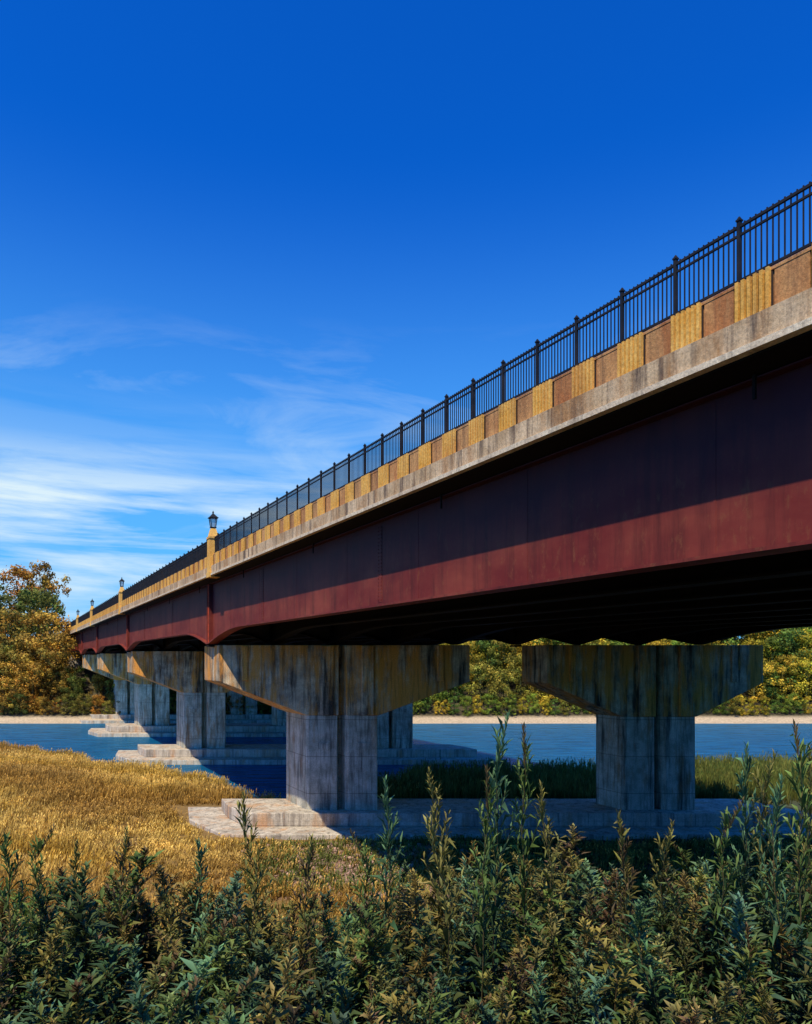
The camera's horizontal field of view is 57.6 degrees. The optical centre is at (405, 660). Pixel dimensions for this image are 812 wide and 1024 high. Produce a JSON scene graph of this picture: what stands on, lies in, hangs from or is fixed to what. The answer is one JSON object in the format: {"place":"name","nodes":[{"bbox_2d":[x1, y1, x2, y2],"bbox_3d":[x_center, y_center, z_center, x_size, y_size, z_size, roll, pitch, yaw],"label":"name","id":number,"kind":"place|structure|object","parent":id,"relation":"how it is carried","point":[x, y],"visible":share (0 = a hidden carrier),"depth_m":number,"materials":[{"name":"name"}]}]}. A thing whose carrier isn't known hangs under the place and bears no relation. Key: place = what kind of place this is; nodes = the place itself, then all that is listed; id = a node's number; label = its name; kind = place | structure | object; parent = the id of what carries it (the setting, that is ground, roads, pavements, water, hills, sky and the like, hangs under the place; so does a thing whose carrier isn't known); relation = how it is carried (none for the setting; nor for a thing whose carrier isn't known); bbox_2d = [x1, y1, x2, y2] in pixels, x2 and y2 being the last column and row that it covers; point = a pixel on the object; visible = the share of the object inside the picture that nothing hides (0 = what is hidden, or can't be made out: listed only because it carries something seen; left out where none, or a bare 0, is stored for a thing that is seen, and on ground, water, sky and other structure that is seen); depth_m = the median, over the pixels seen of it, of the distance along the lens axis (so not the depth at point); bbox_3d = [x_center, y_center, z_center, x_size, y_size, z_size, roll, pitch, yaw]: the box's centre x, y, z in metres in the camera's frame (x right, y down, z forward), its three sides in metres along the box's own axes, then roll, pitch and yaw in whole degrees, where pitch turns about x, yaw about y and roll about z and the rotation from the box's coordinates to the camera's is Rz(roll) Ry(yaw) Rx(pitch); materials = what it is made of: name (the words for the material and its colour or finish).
{"place":"outdoors","nodes":[
{"label":"outdoors","id":0,"kind":"place"},
{"bbox_2d":[0,723,811,798],"bbox_3d":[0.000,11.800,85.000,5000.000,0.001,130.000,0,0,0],"label":"river water","id":1,"kind":"structure","parent":0,"point":[552,742],"depth_m":106.96,"materials":[{"name":"blue liquid"}]},
{"bbox_2d":[0,639,811,1023],"bbox_3d":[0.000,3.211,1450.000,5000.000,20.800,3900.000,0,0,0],"label":"ground terrain","id":2,"kind":"structure","parent":0,"point":[430,717],"depth_m":137.72,"materials":[{"name":"beige sand"}]},
{"bbox_2d":[68,650,81,668],"bbox_3d":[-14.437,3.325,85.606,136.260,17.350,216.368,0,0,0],"label":"abutment","id":3,"kind":"object","parent":2,"relation":"on","point":[78,662],"depth_m":164.66,"materials":[{"name":"concrete"}]},
{"bbox_2d":[69,356,811,653],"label":"girders","id":4,"kind":"object","parent":3,"relation":"on","point":[690,522],"visible":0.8,"depth_m":22.20,"materials":[{"name":"metal"}]},
{"bbox_2d":[68,287,811,635],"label":"deck fascia","id":5,"kind":"structure","parent":4,"relation":"on","point":[772,337],"depth_m":17.40,"materials":[{"name":"beige concrete"}]},
{"bbox_2d":[76,610,79,631],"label":"street lamp","id":6,"kind":"object","parent":5,"relation":"on","point":[77,620],"visible":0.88,"depth_m":141.46,"materials":[{"name":"paint"}]},
{"bbox_2d":[90,599,93,625],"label":"street lamp","id":7,"kind":"object","parent":5,"relation":"on","point":[91,610],"visible":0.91,"depth_m":117.47,"materials":[{"name":"paint"}]},
{"bbox_2d":[118,578,123,613],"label":"street lamp","id":8,"kind":"object","parent":5,"relation":"on","point":[121,590],"visible":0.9,"depth_m":86.98,"materials":[{"name":"paint"}]},
{"bbox_2d":[206,511,218,577],"bbox_3d":[-12.679,-7.620,48.526,0.700,4.400,0.840,0,0,-28],"label":"street lamp","id":9,"kind":"object","parent":5,"relation":"on","point":[210,538],"visible":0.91,"depth_m":48.25,"materials":[{"name":"paint"}]},
{"bbox_2d":[65,246,811,630],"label":"parapet","id":10,"kind":"structure","parent":5,"relation":"on","point":[769,286],"depth_m":17.25,"materials":[{"name":"brown concrete"}]},
{"bbox_2d":[64,181,811,627],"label":"railing","id":11,"kind":"object","parent":10,"relation":"on","point":[456,409],"visible":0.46,"depth_m":19.11,"materials":[{"name":"metal"}]},
{"bbox_2d":[79,714,271,723],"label":"pier plinth","id":12,"kind":"structure","parent":2,"relation":"on","point":[174,716],"depth_m":139.50,"materials":[{"name":"grey concrete"}]},
{"bbox_2d":[113,680,256,713],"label":"pier shafts","id":13,"kind":"object","parent":12,"relation":"on","point":[123,690],"visible":0.5,"depth_m":140.60,"materials":[{"name":"grey concrete"}]},
{"bbox_2d":[82,655,123,679],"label":"pier cap","id":14,"kind":"object","parent":13,"relation":"on","point":[89,662],"visible":0.12,"depth_m":140.60,"materials":[{"name":"grey concrete"}]},
{"bbox_2d":[88,723,285,736],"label":"pier plinth","id":15,"kind":"structure","parent":2,"relation":"on","point":[232,730],"depth_m":115.50,"materials":[{"name":"grey concrete"}]},
{"bbox_2d":[134,684,285,725],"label":"pier shafts","id":16,"kind":"object","parent":15,"relation":"on","point":[151,704],"visible":0.45,"depth_m":116.60,"materials":[{"name":"grey concrete"}]},
{"bbox_2d":[97,653,155,683],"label":"pier cap","id":17,"kind":"object","parent":16,"relation":"on","point":[114,664],"visible":0.16,"depth_m":116.60,"materials":[{"name":"grey concrete"}]},
{"bbox_2d":[116,744,506,764],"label":"pier plinth","id":18,"kind":"structure","parent":2,"relation":"on","point":[238,754],"depth_m":85.50,"materials":[{"name":"grey concrete"}]},
{"bbox_2d":[177,692,412,747],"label":"pier shafts","id":19,"kind":"object","parent":18,"relation":"on","point":[201,720],"visible":0.68,"depth_m":86.60,"materials":[{"name":"grey concrete"}]},
{"bbox_2d":[127,651,230,692],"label":"pier cap","id":20,"kind":"object","parent":19,"relation":"on","point":[181,671],"visible":0.3,"depth_m":86.60,"materials":[{"name":"grey concrete"}]},
{"bbox_2d":[209,841,465,884],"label":"riprap stones","id":21,"kind":"object","parent":2,"relation":"on","point":[340,869],"visible":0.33,"depth_m":41.63,"materials":[{"name":"stone"}]},
{"bbox_2d":[0,708,811,1023],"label":"weed thicket","id":22,"kind":"object","parent":2,"relation":"on","point":[142,966],"visible":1,"depth_m":4.29,"materials":[{"name":"green plant"}]},
{"bbox_2d":[0,740,811,985],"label":"marsh reeds","id":23,"kind":"object","parent":2,"relation":"on","point":[717,778],"visible":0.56,"depth_m":49.91,"materials":[{"name":"plant"}]},
{"bbox_2d":[0,560,811,716],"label":"tree line","id":24,"kind":"object","parent":2,"relation":"on","point":[25,652],"visible":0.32,"depth_m":145.49,"materials":[{"name":"green plant"}]},
{"bbox_2d":[188,799,811,840],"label":"pier plinth","id":25,"kind":"structure","parent":2,"relation":"on","point":[285,819],"depth_m":49.90,"materials":[{"name":"grey concrete"}]},
{"bbox_2d":[286,712,694,809],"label":"pier shafts","id":26,"kind":"object","parent":25,"relation":"on","point":[645,763],"visible":0.86,"depth_m":51.00,"materials":[{"name":"grey concrete"}]},
{"bbox_2d":[0,0,811,637],"label":"sky","id":27,"kind":"structure","parent":0,"point":[244,244],"materials":[{"name":"blue"}]},
{"bbox_2d":[205,645,762,716],"bbox_3d":[4.850,1.442,52.870,39.645,4.956,4.060,0,0,0],"label":"pier cap","id":28,"kind":"object","parent":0,"point":[655,680],"visible":1,"depth_m":51.00,"materials":[{"name":"grey concrete"}]}
]}

